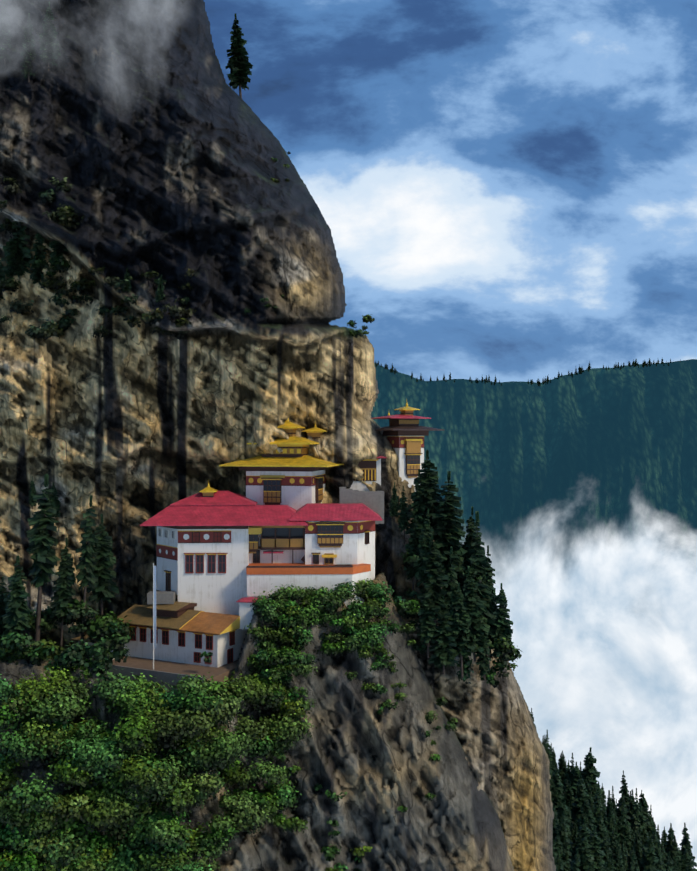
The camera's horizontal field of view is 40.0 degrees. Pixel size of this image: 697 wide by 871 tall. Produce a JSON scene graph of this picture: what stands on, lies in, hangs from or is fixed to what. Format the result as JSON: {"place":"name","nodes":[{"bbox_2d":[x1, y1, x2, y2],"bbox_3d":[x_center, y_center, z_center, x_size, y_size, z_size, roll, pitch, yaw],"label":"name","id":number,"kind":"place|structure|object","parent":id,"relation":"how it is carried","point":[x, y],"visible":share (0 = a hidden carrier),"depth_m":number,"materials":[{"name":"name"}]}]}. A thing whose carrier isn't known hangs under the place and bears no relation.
{"place":"outdoors","nodes":[
{"label":"outdoors","id":0,"kind":"place"},
{"bbox_2d":[53,563,246,694],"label":"lower monastery building","id":1,"kind":"structure","parent":0,"point":[168,643],"depth_m":189.82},
{"bbox_2d":[199,651,212,662],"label":"courtyard tree","id":2,"kind":"object","parent":1,"relation":"on","point":[206,660],"visible":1,"depth_m":180.98,"materials":[{"name":"green plant"}]},
{"bbox_2d":[0,572,514,870],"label":"cliff spur","id":3,"kind":"structure","parent":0,"point":[367,758],"depth_m":188.78,"materials":[{"name":"stone"}]},
{"bbox_2d":[2,555,31,647],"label":"conifer","id":4,"kind":"object","parent":3,"relation":"on","point":[17,617],"visible":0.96,"depth_m":183.89,"materials":[{"name":"green plant"}]},
{"bbox_2d":[26,474,60,641],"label":"conifer","id":5,"kind":"object","parent":3,"relation":"on","point":[42,541],"visible":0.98,"depth_m":187.33,"materials":[{"name":"green plant"}]},
{"bbox_2d":[0,600,136,677],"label":"understory","id":6,"kind":"object","parent":3,"relation":"on","point":[103,626],"visible":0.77,"depth_m":177.31,"materials":[{"name":"green plant"}]},
{"bbox_2d":[0,577,10,638],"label":"conifer","id":7,"kind":"object","parent":6,"relation":"on","point":[4,592],"visible":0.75,"depth_m":188.65,"materials":[{"name":"green plant"}]},
{"bbox_2d":[50,538,75,651],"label":"conifer","id":8,"kind":"object","parent":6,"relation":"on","point":[64,593],"visible":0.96,"depth_m":189.72,"materials":[{"name":"green plant"}]},
{"bbox_2d":[75,495,98,644],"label":"conifer","id":9,"kind":"object","parent":6,"relation":"on","point":[88,576],"visible":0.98,"depth_m":190.62,"materials":[{"name":"green plant"}]},
{"bbox_2d":[86,514,118,615],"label":"conifer","id":10,"kind":"object","parent":3,"relation":"on","point":[105,560],"visible":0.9,"depth_m":195.42,"materials":[{"name":"green plant"}]},
{"bbox_2d":[0,648,317,870],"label":"broadleaf trees","id":11,"kind":"object","parent":3,"relation":"on","point":[125,791],"visible":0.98,"depth_m":166.00,"materials":[{"name":"green plant"}]},
{"bbox_2d":[236,597,267,628],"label":"shed","id":12,"kind":"structure","parent":3,"relation":"on","point":[245,612],"depth_m":190.24,"materials":[{"name":"white paint"}]},
{"bbox_2d":[268,672,387,870],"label":"shrubs","id":13,"kind":"object","parent":3,"relation":"on","point":[331,851],"visible":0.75,"depth_m":186.76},
{"bbox_2d":[243,578,457,812],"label":"shrubs","id":14,"kind":"object","parent":3,"relation":"on","point":[294,619],"visible":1,"depth_m":190.09,"materials":[{"name":"green plant"}]},
{"bbox_2d":[0,0,555,870],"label":"cliff wall","id":15,"kind":"structure","parent":0,"point":[146,132],"depth_m":218.73,"materials":[{"name":"stone"}]},
{"bbox_2d":[0,0,12,68],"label":"conifer","id":16,"kind":"object","parent":15,"relation":"on","point":[5,37],"depth_m":231.35,"materials":[{"name":"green plant"}]},
{"bbox_2d":[1,225,32,277],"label":"conifer","id":17,"kind":"object","parent":15,"relation":"on","point":[15,249],"visible":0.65,"depth_m":227.06,"materials":[{"name":"green plant"}]},
{"bbox_2d":[20,13,36,82],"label":"conifer","id":18,"kind":"object","parent":15,"relation":"on","point":[28,53],"depth_m":225.88,"materials":[{"name":"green plant"}]},
{"bbox_2d":[28,476,36,514],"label":"conifer","id":19,"kind":"object","parent":15,"relation":"on","point":[32,502],"visible":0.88,"depth_m":220.01,"materials":[{"name":"green plant"}]},
{"bbox_2d":[29,233,46,296],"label":"conifer","id":20,"kind":"object","parent":15,"relation":"on","point":[37,275],"visible":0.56,"depth_m":225.93,"materials":[{"name":"green plant"}]},
{"bbox_2d":[38,2,60,70],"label":"conifer","id":21,"kind":"object","parent":15,"relation":"on","point":[48,41],"depth_m":226.64,"materials":[{"name":"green plant"}]},
{"bbox_2d":[48,482,60,517],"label":"conifer","id":22,"kind":"object","parent":15,"relation":"on","point":[53,498],"visible":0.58,"depth_m":221.06,"materials":[{"name":"green plant"}]},
{"bbox_2d":[48,238,67,279],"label":"conifer","id":23,"kind":"object","parent":15,"relation":"on","point":[58,248],"visible":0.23,"depth_m":224.32,"materials":[{"name":"green plant"}]},
{"bbox_2d":[0,176,196,340],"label":"shrubs","id":24,"kind":"object","parent":15,"relation":"attached to","point":[46,330],"visible":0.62,"depth_m":217.70,"materials":[{"name":"green plant"}]},
{"bbox_2d":[122,270,130,292],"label":"conifer","id":25,"kind":"object","parent":15,"relation":"on","point":[126,288],"visible":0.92,"depth_m":210.12,"materials":[{"name":"green plant"}]},
{"bbox_2d":[155,274,164,302],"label":"conifer","id":26,"kind":"object","parent":15,"relation":"on","point":[160,295],"visible":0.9,"depth_m":206.33,"materials":[{"name":"green plant"}]},
{"bbox_2d":[225,14,252,97],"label":"conifer","id":27,"kind":"object","parent":15,"relation":"on","point":[239,65],"depth_m":279.27,"materials":[{"name":"green plant"}]},
{"bbox_2d":[140,481,382,614],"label":"building","id":28,"kind":"structure","parent":15,"relation":"on","point":[221,552],"depth_m":198.41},
{"bbox_2d":[219,418,343,509],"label":"temple tower","id":29,"kind":"structure","parent":15,"relation":"on","point":[292,474],"depth_m":209.62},
{"bbox_2d":[244,151,374,337],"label":"cliff tufts","id":30,"kind":"object","parent":15,"relation":"on","point":[366,319],"visible":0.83,"depth_m":234.84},
{"bbox_2d":[339,487,383,523],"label":"stone ramp wall","id":31,"kind":"structure","parent":15,"relation":"on","point":[373,501],"depth_m":207.79,"materials":[{"name":"grey stone"}]},
{"bbox_2d":[349,456,386,490],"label":"monastery connecting halls","id":32,"kind":"object","parent":15,"relation":"on","point":[371,469],"visible":0.25,"depth_m":220.57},
{"bbox_2d":[388,482,399,520],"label":"conifer","id":33,"kind":"object","parent":15,"relation":"on","point":[393,507],"visible":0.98,"depth_m":212.95,"materials":[{"name":"green plant"}]},
{"bbox_2d":[398,486,410,543],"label":"conifer","id":34,"kind":"object","parent":15,"relation":"on","point":[403,519],"visible":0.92,"depth_m":212.33,"materials":[{"name":"green plant"}]},
{"bbox_2d":[371,403,443,491],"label":"temple tower","id":35,"kind":"structure","parent":15,"relation":"on","point":[404,432],"depth_m":226.34,"materials":[{"name":"paint"}]},
{"bbox_2d":[404,516,419,589],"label":"conifer","id":36,"kind":"object","parent":15,"relation":"on","point":[411,572],"visible":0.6,"depth_m":208.50,"materials":[{"name":"green plant"}]},
{"bbox_2d":[405,469,430,552],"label":"conifer","id":37,"kind":"object","parent":15,"relation":"on","point":[419,514],"visible":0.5,"depth_m":210.73,"materials":[{"name":"green plant"}]},
{"bbox_2d":[413,508,433,591],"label":"conifer","id":38,"kind":"object","parent":15,"relation":"on","point":[425,540],"visible":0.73,"depth_m":206.17,"materials":[{"name":"green plant"}]},
{"bbox_2d":[408,450,445,539],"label":"conifer","id":39,"kind":"object","parent":15,"relation":"on","point":[429,483],"visible":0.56,"depth_m":211.38,"materials":[{"name":"green plant"}]},
{"bbox_2d":[417,591,437,657],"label":"conifer","id":40,"kind":"object","parent":15,"relation":"on","point":[426,627],"visible":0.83,"depth_m":203.04,"materials":[{"name":"green plant"}]},
{"bbox_2d":[417,535,448,641],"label":"conifer","id":41,"kind":"object","parent":15,"relation":"on","point":[434,585],"visible":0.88,"depth_m":204.13,"materials":[{"name":"green plant"}]},
{"bbox_2d":[428,595,457,673],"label":"conifer","id":42,"kind":"object","parent":15,"relation":"on","point":[443,650],"visible":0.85,"depth_m":202.96,"materials":[{"name":"green plant"}]},
{"bbox_2d":[431,471,467,589],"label":"conifer","id":43,"kind":"object","parent":15,"relation":"on","point":[440,543],"visible":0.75,"depth_m":208.59,"materials":[{"name":"green plant"}]},
{"bbox_2d":[444,546,457,635],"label":"conifer","id":44,"kind":"object","parent":15,"relation":"on","point":[452,587],"visible":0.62,"depth_m":205.18,"materials":[{"name":"green plant"}]},
{"bbox_2d":[442,494,464,594],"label":"conifer","id":45,"kind":"object","parent":15,"relation":"on","point":[461,560],"visible":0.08,"depth_m":208.70,"materials":[{"name":"green plant"}]},
{"bbox_2d":[391,549,521,687],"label":"shrubs","id":46,"kind":"object","parent":15,"relation":"on","point":[506,655],"visible":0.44,"depth_m":205.71,"materials":[{"name":"green plant"}]},
{"bbox_2d":[451,583,471,677],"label":"conifer","id":47,"kind":"object","parent":15,"relation":"on","point":[460,632],"visible":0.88,"depth_m":203.66,"materials":[{"name":"green plant"}]},
{"bbox_2d":[458,506,479,593],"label":"conifer","id":48,"kind":"object","parent":15,"relation":"on","point":[470,536],"visible":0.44,"depth_m":210.62,"materials":[{"name":"green plant"}]},
{"bbox_2d":[460,566,491,661],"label":"conifer","id":49,"kind":"object","parent":15,"relation":"on","point":[475,603],"visible":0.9,"depth_m":204.35,"materials":[{"name":"green plant"}]},
{"bbox_2d":[464,511,495,646],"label":"conifer","id":50,"kind":"object","parent":15,"relation":"on","point":[478,562],"visible":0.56,"depth_m":207.56,"materials":[{"name":"green plant"}]},
{"bbox_2d":[475,609,490,679],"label":"conifer","id":51,"kind":"object","parent":15,"relation":"on","point":[483,661],"visible":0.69,"depth_m":204.53,"materials":[{"name":"green plant"}]},
{"bbox_2d":[481,545,496,657],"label":"conifer","id":52,"kind":"object","parent":15,"relation":"on","point":[490,581],"visible":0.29,"depth_m":208.69,"materials":[{"name":"green plant"}]},
{"bbox_2d":[487,583,513,660],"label":"conifer","id":53,"kind":"object","parent":15,"relation":"on","point":[501,629],"visible":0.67,"depth_m":206.83,"materials":[{"name":"green plant"}]},
{"bbox_2d":[203,0,696,382],"label":"sky","id":54,"kind":"structure","parent":0,"point":[507,189],"materials":[{"name":"blue"}]},
{"bbox_2d":[371,359,696,563],"bbox_3d":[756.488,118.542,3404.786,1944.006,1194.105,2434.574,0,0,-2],"label":"mountain terrain","id":55,"kind":"structure","parent":0,"point":[512,454],"depth_m":3418.60,"materials":[{"name":"plant"}]},
{"bbox_2d":[459,478,696,791],"bbox_3d":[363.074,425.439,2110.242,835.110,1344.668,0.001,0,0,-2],"label":"cloud","id":56,"kind":"structure","parent":0,"point":[606,577],"depth_m":2116.00,"materials":[{"name":"white"}]},
{"bbox_2d":[511,610,696,868],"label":"cloud","id":57,"kind":"structure","parent":0,"point":[598,710],"depth_m":1007.83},
{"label":"forest ground","id":58,"kind":"structure","parent":0,"visible":0},
{"bbox_2d":[544,730,553,780],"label":"conifer","id":59,"kind":"object","parent":58,"relation":"on","point":[548,749],"visible":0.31,"depth_m":505.96,"materials":[{"name":"green plant"}]},
{"bbox_2d":[550,775,557,811],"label":"conifer","id":60,"kind":"object","parent":58,"relation":"on","point":[553,792],"visible":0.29,"depth_m":468.74,"materials":[{"name":"green plant"}]},
{"bbox_2d":[551,747,558,778],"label":"conifer","id":61,"kind":"object","parent":58,"relation":"on","point":[553,754],"visible":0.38,"depth_m":511.39,"materials":[{"name":"green plant"}]},
{"bbox_2d":[553,808,557,840],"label":"conifer","id":62,"kind":"object","parent":58,"relation":"on","point":[555,830],"visible":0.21,"depth_m":439.74,"materials":[{"name":"green plant"}]},
{"bbox_2d":[555,848,563,870],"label":"conifer","id":63,"kind":"object","parent":58,"relation":"on","point":[558,864],"visible":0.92,"depth_m":410.31,"materials":[{"name":"green plant"}]},
{"bbox_2d":[554,832,565,870],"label":"conifer","id":64,"kind":"object","parent":58,"relation":"on","point":[557,843],"visible":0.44,"depth_m":421.20,"materials":[{"name":"green plant"}]},
{"bbox_2d":[552,764,567,815],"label":"conifer","id":65,"kind":"object","parent":58,"relation":"on","point":[558,784],"visible":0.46,"depth_m":470.92,"materials":[{"name":"green plant"}]},
{"bbox_2d":[559,751,566,792],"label":"conifer","id":66,"kind":"object","parent":58,"relation":"on","point":[564,766],"visible":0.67,"depth_m":512.33,"materials":[{"name":"green plant"}]},
{"bbox_2d":[556,801,569,829],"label":"conifer","id":67,"kind":"object","parent":58,"relation":"on","point":[564,808],"visible":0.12,"depth_m":462.38,"materials":[{"name":"green plant"}]},
{"bbox_2d":[557,819,571,859],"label":"conifer","id":68,"kind":"object","parent":58,"relation":"on","point":[562,831],"visible":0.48,"depth_m":436.69,"materials":[{"name":"green plant"}]},
{"bbox_2d":[562,837,570,870],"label":"conifer","id":69,"kind":"object","parent":58,"relation":"on","point":[565,859],"visible":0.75,"depth_m":424.80,"materials":[{"name":"green plant"}]},
{"bbox_2d":[562,760,570,792],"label":"conifer","id":70,"kind":"object","parent":58,"relation":"on","point":[568,770],"visible":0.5,"depth_m":505.94,"materials":[{"name":"green plant"}]},
{"bbox_2d":[560,811,573,863],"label":"conifer","id":71,"kind":"object","parent":58,"relation":"on","point":[569,834],"visible":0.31,"depth_m":444.68,"materials":[{"name":"green plant"}]},
{"bbox_2d":[563,776,573,807],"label":"conifer","id":72,"kind":"object","parent":58,"relation":"on","point":[566,790],"visible":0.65,"depth_m":488.64,"materials":[{"name":"green plant"}]},
{"bbox_2d":[567,782,574,826],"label":"conifer","id":73,"kind":"object","parent":58,"relation":"on","point":[571,798],"visible":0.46,"depth_m":487.69,"materials":[{"name":"green plant"}]},
{"bbox_2d":[568,753,574,782],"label":"conifer","id":74,"kind":"object","parent":58,"relation":"on","point":[572,766],"visible":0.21,"depth_m":505.96,"materials":[{"name":"green plant"}]},
{"bbox_2d":[570,849,579,870],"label":"conifer","id":75,"kind":"object","parent":58,"relation":"on","point":[575,865],"visible":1,"depth_m":399.99,"materials":[{"name":"green plant"}]},
{"bbox_2d":[569,762,581,802],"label":"conifer","id":76,"kind":"object","parent":58,"relation":"on","point":[573,780],"visible":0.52,"depth_m":501.14,"materials":[{"name":"green plant"}]},
{"bbox_2d":[571,774,595,828],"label":"conifer","id":77,"kind":"object","parent":58,"relation":"on","point":[580,796],"visible":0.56,"depth_m":479.62,"materials":[{"name":"green plant"}]},
{"bbox_2d":[571,818,595,870],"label":"conifer","id":78,"kind":"object","parent":58,"relation":"on","point":[582,829],"visible":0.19,"depth_m":441.81,"materials":[{"name":"green plant"}]},
{"bbox_2d":[579,832,594,870],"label":"conifer","id":79,"kind":"object","parent":58,"relation":"on","point":[588,856],"visible":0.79,"depth_m":433.86,"materials":[{"name":"green plant"}]},
{"bbox_2d":[579,796,594,832],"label":"conifer","id":80,"kind":"object","parent":58,"relation":"on","point":[588,817],"visible":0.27,"depth_m":468.54,"materials":[{"name":"green plant"}]},
{"bbox_2d":[580,747,602,801],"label":"conifer","id":81,"kind":"object","parent":58,"relation":"on","point":[590,760],"visible":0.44,"depth_m":510.93,"materials":[{"name":"green plant"}]},
{"bbox_2d":[588,787,594,814],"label":"conifer","id":82,"kind":"object","parent":58,"relation":"on","point":[590,802],"visible":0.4,"depth_m":493.56,"materials":[{"name":"green plant"}]},
{"bbox_2d":[589,826,604,870],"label":"conifer","id":83,"kind":"object","parent":58,"relation":"on","point":[594,841],"visible":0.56,"depth_m":440.12,"materials":[{"name":"green plant"}]},
{"bbox_2d":[593,788,604,831],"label":"conifer","id":84,"kind":"object","parent":58,"relation":"on","point":[598,806],"visible":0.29,"depth_m":482.93,"materials":[{"name":"green plant"}]},
{"bbox_2d":[596,811,605,847],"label":"conifer","id":85,"kind":"object","parent":58,"relation":"on","point":[601,830],"visible":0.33,"depth_m":467.47,"materials":[{"name":"green plant"}]},
{"bbox_2d":[600,833,612,861],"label":"conifer","id":86,"kind":"object","parent":58,"relation":"on","point":[605,844],"visible":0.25,"depth_m":454.51,"materials":[{"name":"green plant"}]},
{"bbox_2d":[605,790,614,821],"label":"conifer","id":87,"kind":"object","parent":58,"relation":"on","point":[609,803],"visible":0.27,"depth_m":502.66,"materials":[{"name":"green plant"}]},
{"bbox_2d":[609,828,615,859],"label":"conifer","id":88,"kind":"object","parent":58,"relation":"on","point":[612,840],"visible":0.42,"depth_m":466.87,"materials":[{"name":"green plant"}]},
{"bbox_2d":[605,806,620,848],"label":"conifer","id":89,"kind":"object","parent":58,"relation":"on","point":[610,822],"visible":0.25,"depth_m":480.62,"materials":[{"name":"green plant"}]},
{"bbox_2d":[614,846,622,870],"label":"conifer","id":90,"kind":"object","parent":58,"relation":"on","point":[619,866],"visible":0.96,"depth_m":458.31,"materials":[{"name":"green plant"}]},
{"bbox_2d":[618,802,626,853],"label":"conifer","id":91,"kind":"object","parent":58,"relation":"on","point":[622,825],"visible":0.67,"depth_m":492.41,"materials":[{"name":"green plant"}]},
{"bbox_2d":[615,794,631,833],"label":"conifer","id":92,"kind":"object","parent":58,"relation":"on","point":[621,800],"visible":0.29,"depth_m":497.71,"materials":[{"name":"green plant"}]},
{"bbox_2d":[618,770,628,813],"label":"conifer","id":93,"kind":"object","parent":58,"relation":"on","point":[624,789],"visible":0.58,"depth_m":523.34,"materials":[{"name":"green plant"}]},
{"bbox_2d":[621,840,628,869],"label":"conifer","id":94,"kind":"object","parent":58,"relation":"on","point":[624,856],"visible":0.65,"depth_m":467.26,"materials":[{"name":"green plant"}]},
{"bbox_2d":[623,821,633,861],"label":"conifer","id":95,"kind":"object","parent":58,"relation":"on","point":[627,832],"visible":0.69,"depth_m":491.73,"materials":[{"name":"green plant"}]},
{"bbox_2d":[627,791,634,828],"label":"conifer","id":96,"kind":"object","parent":58,"relation":"on","point":[630,807],"visible":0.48,"depth_m":510.71,"materials":[{"name":"green plant"}]},
{"bbox_2d":[627,846,639,870],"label":"conifer","id":97,"kind":"object","parent":58,"relation":"on","point":[630,858],"visible":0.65,"depth_m":467.86,"materials":[{"name":"green plant"}]},
{"bbox_2d":[630,788,642,840],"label":"conifer","id":98,"kind":"object","parent":58,"relation":"on","point":[636,823],"visible":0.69,"depth_m":505.20,"materials":[{"name":"green plant"}]},
{"bbox_2d":[633,827,641,863],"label":"conifer","id":99,"kind":"object","parent":58,"relation":"on","point":[637,848],"visible":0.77,"depth_m":484.30,"materials":[{"name":"green plant"}]},
{"bbox_2d":[638,801,647,843],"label":"conifer","id":100,"kind":"object","parent":58,"relation":"on","point":[646,825],"visible":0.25,"depth_m":507.82,"materials":[{"name":"green plant"}]},
{"bbox_2d":[638,794,652,822],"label":"conifer","id":101,"kind":"object","parent":58,"relation":"on","point":[645,808],"visible":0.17,"depth_m":520.17,"materials":[{"name":"green plant"}]},
{"bbox_2d":[639,831,660,870],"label":"conifer","id":102,"kind":"object","parent":58,"relation":"on","point":[649,861],"visible":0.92,"depth_m":476.55,"materials":[{"name":"green plant"}]},
{"bbox_2d":[645,811,655,838],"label":"conifer","id":103,"kind":"object","parent":58,"relation":"on","point":[650,824],"visible":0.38,"depth_m":513.45,"materials":[{"name":"green plant"}]},
{"bbox_2d":[652,829,663,867],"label":"conifer","id":104,"kind":"object","parent":58,"relation":"on","point":[655,840],"visible":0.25,"depth_m":491.40,"materials":[{"name":"green plant"}]},
{"bbox_2d":[655,841,663,870],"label":"conifer","id":105,"kind":"object","parent":58,"relation":"on","point":[659,863],"visible":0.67,"depth_m":487.29,"materials":[{"name":"green plant"}]},
{"bbox_2d":[660,837,666,863],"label":"conifer","id":106,"kind":"object","parent":58,"relation":"on","point":[664,853],"visible":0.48,"depth_m":499.02,"materials":[{"name":"green plant"}]},
{"bbox_2d":[664,823,681,859],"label":"conifer","id":107,"kind":"object","parent":58,"relation":"on","point":[670,839],"visible":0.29,"depth_m":515.40,"materials":[{"name":"green plant"}]},
{"bbox_2d":[667,835,682,870],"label":"conifer","id":108,"kind":"object","parent":58,"relation":"on","point":[675,845],"visible":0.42,"depth_m":508.71,"materials":[{"name":"green plant"}]},
{"bbox_2d":[683,845,692,870],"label":"conifer","id":109,"kind":"object","parent":58,"relation":"on","point":[686,857],"visible":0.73,"depth_m":509.33,"materials":[{"name":"green plant"}]},
{"bbox_2d":[679,823,696,870],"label":"conifer","id":110,"kind":"object","parent":58,"relation":"on","point":[683,844],"visible":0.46,"depth_m":523.34,"materials":[{"name":"green plant"}]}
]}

